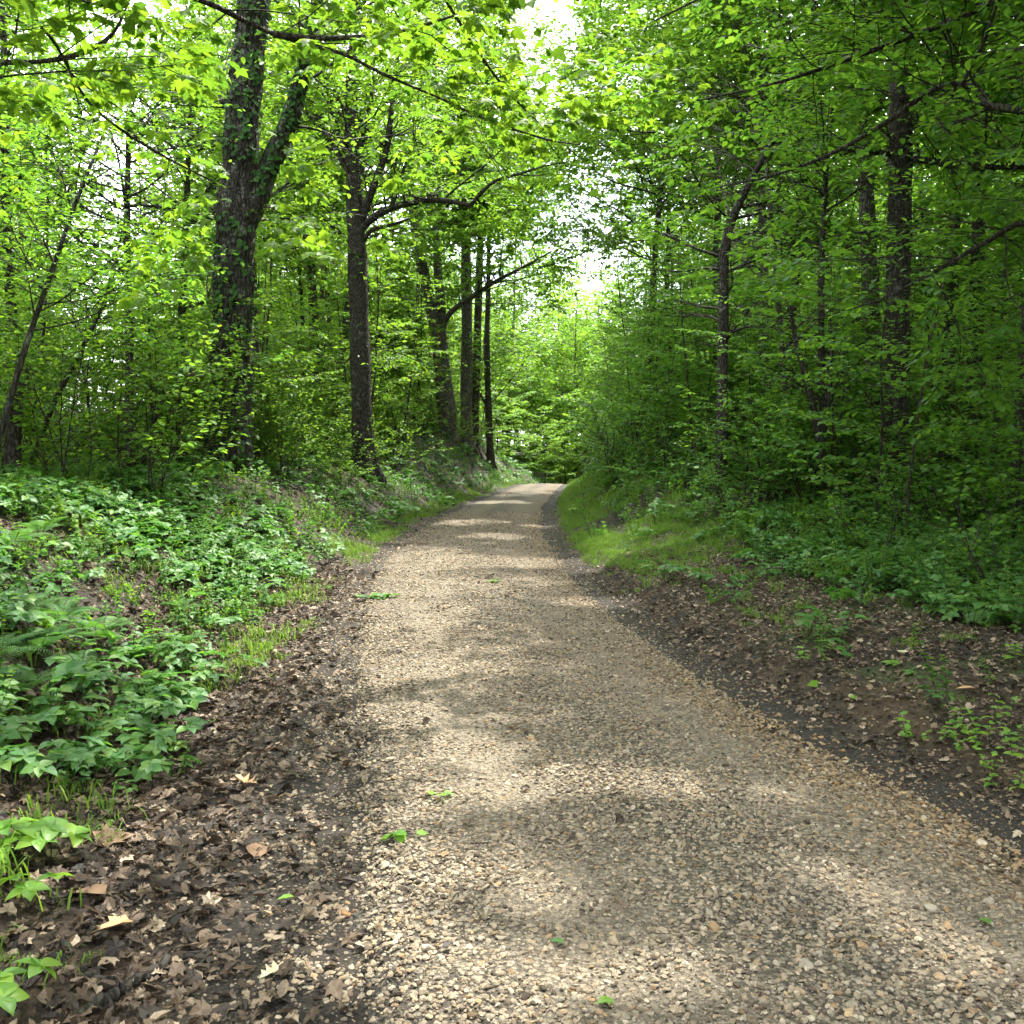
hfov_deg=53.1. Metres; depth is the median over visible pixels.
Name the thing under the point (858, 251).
sapling
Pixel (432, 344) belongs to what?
sapling
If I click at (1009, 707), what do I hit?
seedling
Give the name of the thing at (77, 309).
sapling
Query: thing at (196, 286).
forest tree
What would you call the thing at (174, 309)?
sapling
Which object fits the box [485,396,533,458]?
sapling
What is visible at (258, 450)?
shrub
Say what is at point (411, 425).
shrub
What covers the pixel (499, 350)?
forest tree
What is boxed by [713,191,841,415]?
sapling
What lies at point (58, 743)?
creeper plant
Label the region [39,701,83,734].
creeper plant
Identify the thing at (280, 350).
sapling
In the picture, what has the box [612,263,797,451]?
sapling
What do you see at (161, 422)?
shrub
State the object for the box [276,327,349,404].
sapling
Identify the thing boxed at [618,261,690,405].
sapling
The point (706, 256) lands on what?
sapling
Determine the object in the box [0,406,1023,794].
ground cover
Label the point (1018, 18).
forest tree
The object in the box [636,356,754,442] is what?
shrub
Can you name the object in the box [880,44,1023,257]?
forest tree
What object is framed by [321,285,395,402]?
sapling
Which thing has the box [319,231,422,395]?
sapling
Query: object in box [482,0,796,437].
forest tree
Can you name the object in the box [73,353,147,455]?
shrub
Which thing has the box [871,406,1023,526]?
shrub
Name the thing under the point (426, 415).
shrub
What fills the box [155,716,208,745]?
creeper plant
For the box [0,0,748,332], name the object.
maple tree
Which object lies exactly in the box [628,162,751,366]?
forest tree
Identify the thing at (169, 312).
sapling
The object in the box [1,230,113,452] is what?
sapling
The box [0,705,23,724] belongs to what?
creeper plant
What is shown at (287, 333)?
sapling
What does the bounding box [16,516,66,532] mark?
fern
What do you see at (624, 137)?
forest tree
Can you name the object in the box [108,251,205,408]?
sapling
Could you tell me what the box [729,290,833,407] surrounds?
sapling
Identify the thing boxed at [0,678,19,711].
creeper plant
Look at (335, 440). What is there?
shrub
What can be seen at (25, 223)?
sapling
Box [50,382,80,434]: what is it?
shrub
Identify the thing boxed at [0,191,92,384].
sapling
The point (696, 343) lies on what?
sapling
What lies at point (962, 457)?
sapling
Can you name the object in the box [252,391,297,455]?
shrub
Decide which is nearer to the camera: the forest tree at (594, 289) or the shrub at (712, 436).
the shrub at (712, 436)
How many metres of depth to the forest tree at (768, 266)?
35.93 m
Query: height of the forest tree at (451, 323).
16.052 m
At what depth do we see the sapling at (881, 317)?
18.78 m
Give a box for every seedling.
[793,646,827,663]
[817,639,836,655]
[895,711,913,746]
[922,721,951,742]
[945,708,970,741]
[954,727,983,752]
[962,708,998,745]
[977,746,1003,777]
[982,770,1023,792]
[988,693,1021,726]
[996,721,1023,746]
[999,727,1023,767]
[1003,643,1023,663]
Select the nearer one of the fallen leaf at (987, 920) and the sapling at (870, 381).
the fallen leaf at (987, 920)
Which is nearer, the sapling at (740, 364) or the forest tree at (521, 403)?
the sapling at (740, 364)
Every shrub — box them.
[0,231,149,480]
[0,327,57,467]
[0,343,117,468]
[0,367,98,466]
[1,330,240,474]
[1,364,194,470]
[3,398,110,464]
[4,356,71,454]
[40,385,121,460]
[46,382,148,462]
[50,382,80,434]
[61,271,247,497]
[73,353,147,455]
[84,379,205,458]
[92,367,140,448]
[94,294,247,469]
[94,378,162,450]
[120,341,198,465]
[137,319,275,453]
[147,299,265,474]
[168,432,202,455]
[206,419,280,460]
[252,362,329,482]
[252,367,287,458]
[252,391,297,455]
[253,374,306,475]
[255,404,339,463]
[268,356,349,469]
[272,384,363,460]
[276,351,308,433]
[280,372,330,448]
[280,384,389,458]
[289,417,388,486]
[296,375,335,438]
[308,369,380,444]
[311,359,351,452]
[315,405,402,461]
[325,405,400,454]
[326,414,396,476]
[335,387,410,453]
[371,365,414,444]
[371,366,417,436]
[373,407,459,468]
[376,397,428,446]
[392,383,447,436]
[393,382,424,427]
[405,378,456,425]
[417,385,491,436]
[428,398,503,442]
[457,407,508,442]
[459,408,494,442]
[479,415,495,444]
[479,415,510,445]
[556,368,688,483]
[570,404,653,466]
[575,402,635,462]
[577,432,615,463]
[584,396,653,468]
[596,373,667,439]
[603,431,694,488]
[615,382,694,435]
[615,394,728,471]
[619,384,687,443]
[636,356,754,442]
[659,370,739,438]
[670,426,792,519]
[675,350,758,431]
[681,380,835,494]
[682,376,759,453]
[686,375,747,427]
[692,370,910,505]
[694,398,789,476]
[712,366,817,456]
[770,393,878,486]
[773,391,877,459]
[778,368,862,430]
[787,391,1023,524]
[793,455,959,535]
[800,345,926,444]
[815,467,930,551]
[833,415,877,466]
[849,369,967,459]
[857,418,964,495]
[870,386,964,452]
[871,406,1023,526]
[909,380,1011,474]
[910,338,1010,460]
[925,452,1023,589]
[968,399,1023,527]
[976,425,1023,508]
[980,468,1023,524]
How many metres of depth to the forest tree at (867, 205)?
18.12 m
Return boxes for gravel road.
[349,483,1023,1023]
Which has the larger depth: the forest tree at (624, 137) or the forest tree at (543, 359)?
the forest tree at (543, 359)
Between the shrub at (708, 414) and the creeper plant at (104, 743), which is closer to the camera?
the creeper plant at (104, 743)
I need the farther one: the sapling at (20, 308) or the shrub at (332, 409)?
the shrub at (332, 409)
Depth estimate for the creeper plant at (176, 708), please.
5.96 m
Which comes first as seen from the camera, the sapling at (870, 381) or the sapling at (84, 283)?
the sapling at (870, 381)
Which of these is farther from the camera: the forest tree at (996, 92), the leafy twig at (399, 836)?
the forest tree at (996, 92)
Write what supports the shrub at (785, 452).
on the ground at (32, 1008)
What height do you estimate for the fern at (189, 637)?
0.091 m
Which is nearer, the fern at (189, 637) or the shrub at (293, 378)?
the fern at (189, 637)
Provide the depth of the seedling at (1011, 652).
6.36 m
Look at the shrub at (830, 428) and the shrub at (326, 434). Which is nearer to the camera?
the shrub at (830, 428)
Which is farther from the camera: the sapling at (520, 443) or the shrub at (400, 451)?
the sapling at (520, 443)
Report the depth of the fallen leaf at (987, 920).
3.39 m
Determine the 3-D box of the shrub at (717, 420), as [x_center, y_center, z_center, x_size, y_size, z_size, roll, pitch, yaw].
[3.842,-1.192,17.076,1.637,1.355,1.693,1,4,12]
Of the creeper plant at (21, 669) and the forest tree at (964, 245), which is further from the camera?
the forest tree at (964, 245)
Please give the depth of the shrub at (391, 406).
33.51 m
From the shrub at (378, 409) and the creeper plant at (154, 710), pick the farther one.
the shrub at (378, 409)
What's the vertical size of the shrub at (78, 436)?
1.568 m
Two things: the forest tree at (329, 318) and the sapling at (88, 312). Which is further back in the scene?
the forest tree at (329, 318)
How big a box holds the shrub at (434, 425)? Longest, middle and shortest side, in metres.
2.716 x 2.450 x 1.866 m
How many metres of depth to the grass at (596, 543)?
12.54 m
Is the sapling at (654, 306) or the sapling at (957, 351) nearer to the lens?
the sapling at (957, 351)
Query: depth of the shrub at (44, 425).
11.83 m
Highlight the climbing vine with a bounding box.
[198,0,320,479]
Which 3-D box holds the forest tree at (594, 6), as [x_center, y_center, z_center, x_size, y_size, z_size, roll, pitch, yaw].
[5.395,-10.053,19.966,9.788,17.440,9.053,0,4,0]
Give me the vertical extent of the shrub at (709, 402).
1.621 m
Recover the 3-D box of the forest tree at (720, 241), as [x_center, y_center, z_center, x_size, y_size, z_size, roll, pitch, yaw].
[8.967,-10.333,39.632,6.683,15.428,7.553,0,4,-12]
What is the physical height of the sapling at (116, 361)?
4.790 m
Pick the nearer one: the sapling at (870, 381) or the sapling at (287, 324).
the sapling at (870, 381)
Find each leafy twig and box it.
[353,592,399,599]
[371,829,427,842]
[418,790,455,797]
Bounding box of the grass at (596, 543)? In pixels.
[0,425,1014,988]
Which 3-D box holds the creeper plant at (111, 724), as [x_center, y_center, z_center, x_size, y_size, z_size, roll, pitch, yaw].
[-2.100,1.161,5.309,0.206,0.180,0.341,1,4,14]
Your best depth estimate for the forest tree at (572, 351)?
65.83 m
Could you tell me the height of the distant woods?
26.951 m
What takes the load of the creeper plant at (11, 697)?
on the ground at (32, 1008)
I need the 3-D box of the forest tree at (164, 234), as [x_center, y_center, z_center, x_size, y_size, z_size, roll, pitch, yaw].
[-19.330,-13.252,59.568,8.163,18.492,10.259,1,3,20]
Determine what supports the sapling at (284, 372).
on the ground at (32, 1008)
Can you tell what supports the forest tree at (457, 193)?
on the ground at (32, 1008)
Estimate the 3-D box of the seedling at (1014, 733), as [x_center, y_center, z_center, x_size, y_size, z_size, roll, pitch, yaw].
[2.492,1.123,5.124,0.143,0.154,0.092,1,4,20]
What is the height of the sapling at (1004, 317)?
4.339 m
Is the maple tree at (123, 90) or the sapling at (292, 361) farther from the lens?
the sapling at (292, 361)
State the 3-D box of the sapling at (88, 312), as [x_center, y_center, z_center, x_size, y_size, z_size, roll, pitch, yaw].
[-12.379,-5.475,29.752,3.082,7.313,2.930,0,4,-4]
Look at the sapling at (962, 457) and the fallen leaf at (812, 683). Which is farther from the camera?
the sapling at (962, 457)
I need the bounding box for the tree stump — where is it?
[2,381,23,475]
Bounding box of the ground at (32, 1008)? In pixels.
[0,410,1023,1023]
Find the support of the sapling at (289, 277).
on the ground at (32, 1008)
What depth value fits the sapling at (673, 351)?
18.59 m
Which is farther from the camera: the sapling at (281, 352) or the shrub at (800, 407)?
the sapling at (281, 352)
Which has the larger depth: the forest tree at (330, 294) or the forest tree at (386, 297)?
the forest tree at (386, 297)
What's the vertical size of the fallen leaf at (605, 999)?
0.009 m
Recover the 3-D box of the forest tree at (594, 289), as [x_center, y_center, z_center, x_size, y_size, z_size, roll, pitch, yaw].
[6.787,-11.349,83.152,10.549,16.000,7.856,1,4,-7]
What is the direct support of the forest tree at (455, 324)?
on the ground at (32, 1008)
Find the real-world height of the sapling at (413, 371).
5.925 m
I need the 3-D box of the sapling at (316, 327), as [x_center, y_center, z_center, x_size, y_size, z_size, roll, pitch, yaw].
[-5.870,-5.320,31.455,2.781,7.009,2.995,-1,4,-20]
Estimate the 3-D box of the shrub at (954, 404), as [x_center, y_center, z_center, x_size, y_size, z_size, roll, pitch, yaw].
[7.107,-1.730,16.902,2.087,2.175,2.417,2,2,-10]
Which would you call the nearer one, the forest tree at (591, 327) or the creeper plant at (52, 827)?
the creeper plant at (52, 827)
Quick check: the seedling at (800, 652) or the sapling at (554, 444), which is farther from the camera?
the sapling at (554, 444)
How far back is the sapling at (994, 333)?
18.85 m
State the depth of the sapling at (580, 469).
63.79 m
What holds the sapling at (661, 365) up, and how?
on the ground at (32, 1008)
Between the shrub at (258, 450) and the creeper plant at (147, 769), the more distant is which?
the shrub at (258, 450)
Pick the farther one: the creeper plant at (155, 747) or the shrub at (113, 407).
the shrub at (113, 407)
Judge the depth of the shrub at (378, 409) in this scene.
30.98 m
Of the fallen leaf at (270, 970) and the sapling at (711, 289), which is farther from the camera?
the sapling at (711, 289)
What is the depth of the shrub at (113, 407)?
24.64 m
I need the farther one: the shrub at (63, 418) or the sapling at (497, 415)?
the sapling at (497, 415)
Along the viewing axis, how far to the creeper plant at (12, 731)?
4.61 m
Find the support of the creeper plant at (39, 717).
on the ground at (32, 1008)
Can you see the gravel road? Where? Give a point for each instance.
(521, 499)
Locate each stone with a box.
[799,958,814,968]
[923,903,937,912]
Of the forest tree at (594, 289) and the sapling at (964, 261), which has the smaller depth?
the sapling at (964, 261)
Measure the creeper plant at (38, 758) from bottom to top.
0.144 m
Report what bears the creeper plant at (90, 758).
on the ground at (32, 1008)
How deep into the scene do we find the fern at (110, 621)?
6.91 m
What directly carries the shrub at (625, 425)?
on the ground at (32, 1008)
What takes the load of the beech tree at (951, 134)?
on the ground at (32, 1008)
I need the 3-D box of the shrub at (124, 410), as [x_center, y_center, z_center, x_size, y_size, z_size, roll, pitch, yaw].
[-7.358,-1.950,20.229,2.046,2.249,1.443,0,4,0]
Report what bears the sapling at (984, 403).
on the ground at (32, 1008)
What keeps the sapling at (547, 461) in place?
on the ground at (32, 1008)
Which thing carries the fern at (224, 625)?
on the ground at (32, 1008)
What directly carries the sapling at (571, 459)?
on the ground at (32, 1008)
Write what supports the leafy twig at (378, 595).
on the gravel road
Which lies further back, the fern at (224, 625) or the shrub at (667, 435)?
the shrub at (667, 435)
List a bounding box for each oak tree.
[5,0,496,475]
[183,0,616,490]
[292,58,597,448]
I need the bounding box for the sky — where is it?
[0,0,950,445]
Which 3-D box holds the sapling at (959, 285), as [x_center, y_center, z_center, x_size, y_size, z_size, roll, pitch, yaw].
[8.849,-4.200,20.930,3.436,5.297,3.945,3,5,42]
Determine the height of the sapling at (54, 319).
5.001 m
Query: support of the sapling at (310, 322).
on the ground at (32, 1008)
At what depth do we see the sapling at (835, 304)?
21.89 m
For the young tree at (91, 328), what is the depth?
12.07 m
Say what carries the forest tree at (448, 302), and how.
on the ground at (32, 1008)
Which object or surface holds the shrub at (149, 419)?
on the ground at (32, 1008)
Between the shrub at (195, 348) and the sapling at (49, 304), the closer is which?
the shrub at (195, 348)
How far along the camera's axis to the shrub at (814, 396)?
19.21 m
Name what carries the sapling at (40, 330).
on the ground at (32, 1008)
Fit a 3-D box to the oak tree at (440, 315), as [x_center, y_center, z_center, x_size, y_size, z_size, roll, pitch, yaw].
[-2.617,-9.203,37.046,11.587,14.033,8.792,1,4,14]
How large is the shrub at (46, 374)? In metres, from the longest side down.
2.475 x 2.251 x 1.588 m
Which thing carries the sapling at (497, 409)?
on the ground at (32, 1008)
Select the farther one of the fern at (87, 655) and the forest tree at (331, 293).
the forest tree at (331, 293)
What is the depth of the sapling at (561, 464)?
71.17 m
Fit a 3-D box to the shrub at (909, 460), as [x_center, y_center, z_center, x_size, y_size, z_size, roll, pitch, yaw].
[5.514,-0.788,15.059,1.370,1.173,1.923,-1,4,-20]
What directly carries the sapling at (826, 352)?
on the ground at (32, 1008)
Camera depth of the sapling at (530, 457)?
71.72 m
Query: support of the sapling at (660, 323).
on the ground at (32, 1008)
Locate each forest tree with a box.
[0,0,125,309]
[0,0,126,462]
[0,22,36,199]
[0,40,49,224]
[0,140,33,320]
[7,1,112,329]
[11,196,69,402]
[102,0,399,448]
[106,146,210,389]
[116,0,332,291]
[134,0,390,459]
[171,137,304,339]
[189,225,304,350]
[257,34,390,414]
[257,46,395,415]
[257,91,387,394]
[259,208,318,352]
[262,239,383,349]
[263,111,428,413]
[263,155,388,382]
[266,0,486,424]
[275,232,389,350]
[288,232,397,367]
[343,241,423,417]
[345,167,412,375]
[365,0,574,455]
[370,207,512,418]
[370,212,473,413]
[380,61,578,458]
[385,244,507,429]
[388,194,507,373]
[401,118,573,469]
[402,205,460,359]
[454,215,590,458]
[455,281,538,440]
[472,294,521,442]
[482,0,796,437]
[482,277,542,450]
[496,0,765,382]
[513,280,608,476]
[516,252,599,432]
[517,270,595,455]
[534,276,637,433]
[537,0,940,419]
[546,0,936,425]
[555,289,636,434]
[558,289,636,479]
[563,217,697,456]
[590,290,633,430]
[597,32,930,485]
[605,169,741,349]
[627,3,879,425]
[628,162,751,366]
[629,230,682,316]
[657,78,813,332]
[659,0,1022,468]
[680,0,996,448]
[696,31,855,325]
[699,8,919,343]
[705,8,884,312]
[711,166,829,353]
[725,51,815,319]
[745,0,1023,492]
[770,53,888,365]
[826,51,1022,416]
[836,0,1023,462]
[837,16,961,297]
[844,0,1023,505]
[878,44,1020,408]
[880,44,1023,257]
[911,51,1023,410]
[924,0,1023,77]
[938,159,1022,418]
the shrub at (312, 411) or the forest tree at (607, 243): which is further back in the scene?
the forest tree at (607, 243)
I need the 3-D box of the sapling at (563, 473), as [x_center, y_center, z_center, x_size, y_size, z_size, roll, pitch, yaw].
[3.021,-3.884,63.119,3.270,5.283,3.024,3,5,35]
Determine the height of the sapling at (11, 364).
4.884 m
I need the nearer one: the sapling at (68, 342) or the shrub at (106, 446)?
the shrub at (106, 446)
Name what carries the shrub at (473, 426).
on the ground at (32, 1008)
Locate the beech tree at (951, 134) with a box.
[561,0,1023,462]
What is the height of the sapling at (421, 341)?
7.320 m
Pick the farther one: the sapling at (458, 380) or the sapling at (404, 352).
the sapling at (458, 380)
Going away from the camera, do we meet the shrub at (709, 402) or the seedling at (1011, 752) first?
the seedling at (1011, 752)
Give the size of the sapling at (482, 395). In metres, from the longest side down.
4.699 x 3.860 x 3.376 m
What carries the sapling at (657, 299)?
on the ground at (32, 1008)
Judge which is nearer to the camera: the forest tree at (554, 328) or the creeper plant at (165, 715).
the creeper plant at (165, 715)
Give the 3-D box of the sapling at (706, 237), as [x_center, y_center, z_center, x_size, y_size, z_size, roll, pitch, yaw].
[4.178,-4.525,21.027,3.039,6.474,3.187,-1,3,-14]
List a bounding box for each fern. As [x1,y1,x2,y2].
[0,529,52,546]
[0,588,78,621]
[0,621,86,659]
[0,632,51,655]
[3,668,63,694]
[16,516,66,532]
[25,599,100,620]
[33,649,114,670]
[65,615,135,638]
[110,634,182,658]
[110,671,165,686]
[155,599,205,611]
[161,632,210,643]
[204,614,241,627]
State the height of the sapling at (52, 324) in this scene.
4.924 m
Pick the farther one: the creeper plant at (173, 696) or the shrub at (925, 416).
the shrub at (925, 416)
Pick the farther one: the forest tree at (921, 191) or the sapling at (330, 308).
the sapling at (330, 308)
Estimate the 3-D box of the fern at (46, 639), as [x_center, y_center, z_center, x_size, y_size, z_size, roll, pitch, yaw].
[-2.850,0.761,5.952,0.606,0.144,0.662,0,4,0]
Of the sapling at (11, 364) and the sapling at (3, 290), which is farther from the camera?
the sapling at (3, 290)
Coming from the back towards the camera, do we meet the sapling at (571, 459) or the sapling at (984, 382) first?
the sapling at (571, 459)
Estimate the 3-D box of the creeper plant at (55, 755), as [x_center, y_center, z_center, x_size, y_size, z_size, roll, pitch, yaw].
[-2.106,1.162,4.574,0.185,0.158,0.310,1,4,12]
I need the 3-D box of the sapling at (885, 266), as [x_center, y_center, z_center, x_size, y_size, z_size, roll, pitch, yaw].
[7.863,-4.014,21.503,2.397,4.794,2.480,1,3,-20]
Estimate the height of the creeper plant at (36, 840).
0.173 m
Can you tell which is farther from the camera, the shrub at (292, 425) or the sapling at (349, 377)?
the sapling at (349, 377)
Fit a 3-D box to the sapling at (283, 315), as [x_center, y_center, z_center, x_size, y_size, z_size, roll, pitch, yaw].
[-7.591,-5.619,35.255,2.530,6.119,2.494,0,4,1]
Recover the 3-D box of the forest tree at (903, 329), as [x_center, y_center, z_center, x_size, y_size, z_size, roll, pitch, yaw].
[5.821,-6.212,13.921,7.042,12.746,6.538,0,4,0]
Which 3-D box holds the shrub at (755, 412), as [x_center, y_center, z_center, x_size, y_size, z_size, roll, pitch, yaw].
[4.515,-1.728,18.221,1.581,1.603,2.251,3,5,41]
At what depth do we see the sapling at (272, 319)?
33.81 m
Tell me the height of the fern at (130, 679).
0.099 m
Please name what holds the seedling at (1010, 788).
on the ground at (32, 1008)
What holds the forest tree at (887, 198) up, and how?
on the ground at (32, 1008)
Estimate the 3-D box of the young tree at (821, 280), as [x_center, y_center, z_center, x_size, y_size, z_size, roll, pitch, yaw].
[5.066,-3.773,15.421,3.983,6.097,4.635,0,4,0]
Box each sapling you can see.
[0,9,123,458]
[0,114,104,374]
[0,125,98,386]
[0,133,76,374]
[0,145,72,385]
[0,169,95,396]
[0,176,159,457]
[0,180,82,444]
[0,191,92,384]
[0,206,31,375]
[0,211,124,426]
[0,223,66,390]
[0,234,93,424]
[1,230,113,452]
[3,196,185,456]
[28,164,164,448]
[39,264,118,367]
[41,197,141,432]
[47,281,113,409]
[50,117,212,471]
[67,259,119,414]
[80,305,167,448]
[81,192,210,459]
[87,185,283,412]
[96,290,191,428]
[107,258,175,433]
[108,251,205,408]
[134,231,196,370]
[148,274,210,406]
[150,96,314,387]
[168,134,343,404]
[186,210,306,387]
[187,269,293,419]
[187,299,294,427]
[192,270,273,410]
[202,156,333,459]
[202,224,317,465]
[207,223,334,423]
[257,242,306,378]
[258,226,378,422]
[259,293,311,401]
[259,296,301,415]
[260,293,308,395]
[260,295,300,395]
[262,261,322,402]
[263,265,325,424]
[270,214,404,452]
[273,257,347,391]
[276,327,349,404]
[279,289,372,443]
[284,272,382,408]
[290,224,369,442]
[303,329,375,443]
[306,185,422,404]
[315,266,410,412]
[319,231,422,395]
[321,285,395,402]
[334,223,440,398]
[347,215,455,458]
[347,289,420,410]
[348,258,432,425]
[371,307,426,448]
[382,226,460,424]
[382,273,434,411]
[383,280,435,427]
[383,290,433,417]
[388,260,441,425]
[404,288,481,396]
[407,284,483,405]
[412,328,460,423]
[427,348,460,417]
[450,363,495,437]
[452,363,499,431]
[456,328,517,437]
[458,392,513,456]
[479,337,541,453]
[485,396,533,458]
[494,408,536,462]
[495,410,539,469]
[510,404,557,478]
[521,406,571,482]
[521,427,546,472]
[522,419,570,469]
[534,406,587,483]
[544,418,584,483]
[544,424,590,478]
[547,440,582,483]
[555,427,589,482]
[564,201,685,443]
[564,268,709,437]
[564,298,634,438]
[566,304,683,438]
[571,302,647,424]
[582,281,716,446]
[587,249,688,429]
[587,258,748,447]
[591,292,695,443]
[593,342,624,423]
[594,321,652,433]
[595,300,693,430]
[599,250,678,406]
[600,308,651,413]
[603,313,646,420]
[606,221,764,459]
[607,229,708,427]
[607,235,776,423]
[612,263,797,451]
[612,265,686,405]
[614,195,705,438]
[615,256,695,399]
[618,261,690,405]
[622,310,733,423]
[631,255,698,428]
[641,281,738,416]
[645,253,741,377]
[651,261,772,403]
[653,120,777,425]
[658,205,813,427]
[660,276,754,416]
[661,267,847,450]
[663,287,865,499]
[665,300,784,434]
[674,244,777,434]
[681,240,748,376]
[688,241,857,407]
[694,258,814,411]
[697,286,814,414]
[699,257,799,411]
[704,199,804,386]
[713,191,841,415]
[717,234,977,493]
[729,214,857,414]
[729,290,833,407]
[737,120,1023,537]
[745,271,883,436]
[746,256,931,469]
[752,271,847,376]
[753,246,862,389]
[754,279,863,401]
[759,118,1023,520]
[769,174,877,373]
[770,156,887,372]
[773,204,941,413]
[773,267,858,400]
[785,250,862,359]
[789,208,958,410]
[796,218,862,393]
[801,281,921,415]
[804,199,1020,475]
[810,218,883,357]
[811,186,942,382]
[812,181,1015,432]
[835,187,931,370]
[835,198,938,371]
[842,258,963,387]
[852,212,965,392]
[856,210,1019,416]
[857,248,1016,410]
[867,145,1018,398]
[880,180,1017,408]
[882,209,967,416]
[882,247,1017,413]
[884,260,1021,466]
[893,184,1023,521]
[904,172,1023,535]
[909,283,1019,455]
[911,158,1022,384]
[914,240,1019,417]
[920,178,1023,433]
[934,115,1023,367]
[938,196,1023,418]
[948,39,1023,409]
[959,261,1014,379]
[960,249,1021,408]
[964,138,1023,394]
[984,237,1021,376]
[985,361,1023,386]
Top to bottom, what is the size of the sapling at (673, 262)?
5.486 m
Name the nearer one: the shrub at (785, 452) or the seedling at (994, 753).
the seedling at (994, 753)
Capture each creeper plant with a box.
[0,659,26,677]
[0,663,29,677]
[0,676,32,709]
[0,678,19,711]
[0,687,28,705]
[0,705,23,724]
[0,724,40,751]
[0,739,67,783]
[0,745,57,794]
[0,817,58,863]
[0,872,74,910]
[0,957,63,1017]
[2,816,91,857]
[10,688,22,696]
[10,755,43,781]
[13,715,38,744]
[16,694,60,712]
[19,750,69,782]
[26,714,50,740]
[32,707,67,734]
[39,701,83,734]
[45,736,103,771]
[51,666,122,699]
[56,741,111,777]
[57,671,101,693]
[57,710,98,739]
[60,744,116,780]
[61,750,112,786]
[62,741,113,753]
[86,712,133,747]
[101,709,147,738]
[104,740,167,769]
[113,700,171,730]
[114,727,175,759]
[116,707,174,723]
[121,753,175,786]
[122,707,168,738]
[123,683,167,694]
[125,723,198,758]
[139,679,182,703]
[147,693,195,724]
[151,683,198,696]
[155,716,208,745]
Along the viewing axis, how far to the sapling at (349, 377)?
28.62 m
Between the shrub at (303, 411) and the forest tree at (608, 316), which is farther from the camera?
the forest tree at (608, 316)
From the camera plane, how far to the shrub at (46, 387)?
10.75 m
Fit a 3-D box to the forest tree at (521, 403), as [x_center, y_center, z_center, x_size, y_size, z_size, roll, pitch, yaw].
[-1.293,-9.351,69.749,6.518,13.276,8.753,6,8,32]
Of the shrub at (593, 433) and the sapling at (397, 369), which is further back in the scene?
the sapling at (397, 369)
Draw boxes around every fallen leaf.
[69,884,106,893]
[91,915,132,932]
[92,823,134,846]
[235,773,256,782]
[246,843,266,858]
[259,961,282,977]
[278,894,292,898]
[550,938,562,942]
[596,996,614,1004]
[807,680,817,686]
[879,659,899,665]
[956,685,975,688]
[979,917,991,923]
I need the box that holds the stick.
[77,947,208,1017]
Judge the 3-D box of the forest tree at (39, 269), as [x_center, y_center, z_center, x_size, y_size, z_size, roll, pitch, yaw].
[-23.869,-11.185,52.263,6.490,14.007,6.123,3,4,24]
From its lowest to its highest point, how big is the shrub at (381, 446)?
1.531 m
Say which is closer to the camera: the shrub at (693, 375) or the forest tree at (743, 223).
the shrub at (693, 375)
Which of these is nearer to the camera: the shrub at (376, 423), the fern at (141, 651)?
the fern at (141, 651)
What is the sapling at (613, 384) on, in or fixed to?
on the ground at (32, 1008)
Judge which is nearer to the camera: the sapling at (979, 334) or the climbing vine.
the sapling at (979, 334)
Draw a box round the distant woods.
[0,46,1014,447]
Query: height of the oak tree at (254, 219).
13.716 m
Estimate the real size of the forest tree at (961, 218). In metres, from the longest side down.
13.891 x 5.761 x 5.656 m
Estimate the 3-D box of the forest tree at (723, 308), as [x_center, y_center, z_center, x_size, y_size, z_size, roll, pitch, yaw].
[4.047,-3.885,17.023,5.260,6.960,4.629,0,4,0]
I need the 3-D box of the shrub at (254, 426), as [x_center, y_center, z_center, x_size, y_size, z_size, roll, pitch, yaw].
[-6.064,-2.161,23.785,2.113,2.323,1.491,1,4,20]
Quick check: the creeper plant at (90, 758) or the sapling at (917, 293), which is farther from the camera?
the sapling at (917, 293)
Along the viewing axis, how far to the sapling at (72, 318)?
34.96 m
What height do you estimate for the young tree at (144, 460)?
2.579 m
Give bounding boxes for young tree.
[0,0,254,467]
[0,57,252,449]
[0,143,244,465]
[50,0,322,470]
[109,286,303,465]
[663,59,888,463]
[695,236,959,470]
[718,12,993,446]
[872,198,1023,466]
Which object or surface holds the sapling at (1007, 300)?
on the ground at (32, 1008)
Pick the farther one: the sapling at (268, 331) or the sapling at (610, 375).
the sapling at (268, 331)
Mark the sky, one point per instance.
(564, 15)
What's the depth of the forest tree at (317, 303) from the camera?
45.72 m
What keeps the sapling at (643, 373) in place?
on the ground at (32, 1008)
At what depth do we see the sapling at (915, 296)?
22.94 m
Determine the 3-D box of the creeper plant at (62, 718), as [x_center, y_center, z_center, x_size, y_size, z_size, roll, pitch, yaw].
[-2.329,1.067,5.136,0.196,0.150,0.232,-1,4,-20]
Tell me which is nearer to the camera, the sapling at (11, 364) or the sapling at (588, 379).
the sapling at (11, 364)
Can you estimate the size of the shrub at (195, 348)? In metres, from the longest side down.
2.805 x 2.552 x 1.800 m
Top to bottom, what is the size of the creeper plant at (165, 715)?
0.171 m
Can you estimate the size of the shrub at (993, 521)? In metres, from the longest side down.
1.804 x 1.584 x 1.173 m
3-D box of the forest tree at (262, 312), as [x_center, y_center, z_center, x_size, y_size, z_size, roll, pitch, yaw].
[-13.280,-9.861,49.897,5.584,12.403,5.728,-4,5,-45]
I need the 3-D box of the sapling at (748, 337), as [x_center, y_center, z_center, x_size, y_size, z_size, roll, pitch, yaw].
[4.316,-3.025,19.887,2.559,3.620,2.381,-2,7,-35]
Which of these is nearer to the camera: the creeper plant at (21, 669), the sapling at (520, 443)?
the creeper plant at (21, 669)
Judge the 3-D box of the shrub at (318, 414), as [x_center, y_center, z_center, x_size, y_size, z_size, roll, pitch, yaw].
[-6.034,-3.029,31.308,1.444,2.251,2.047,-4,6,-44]

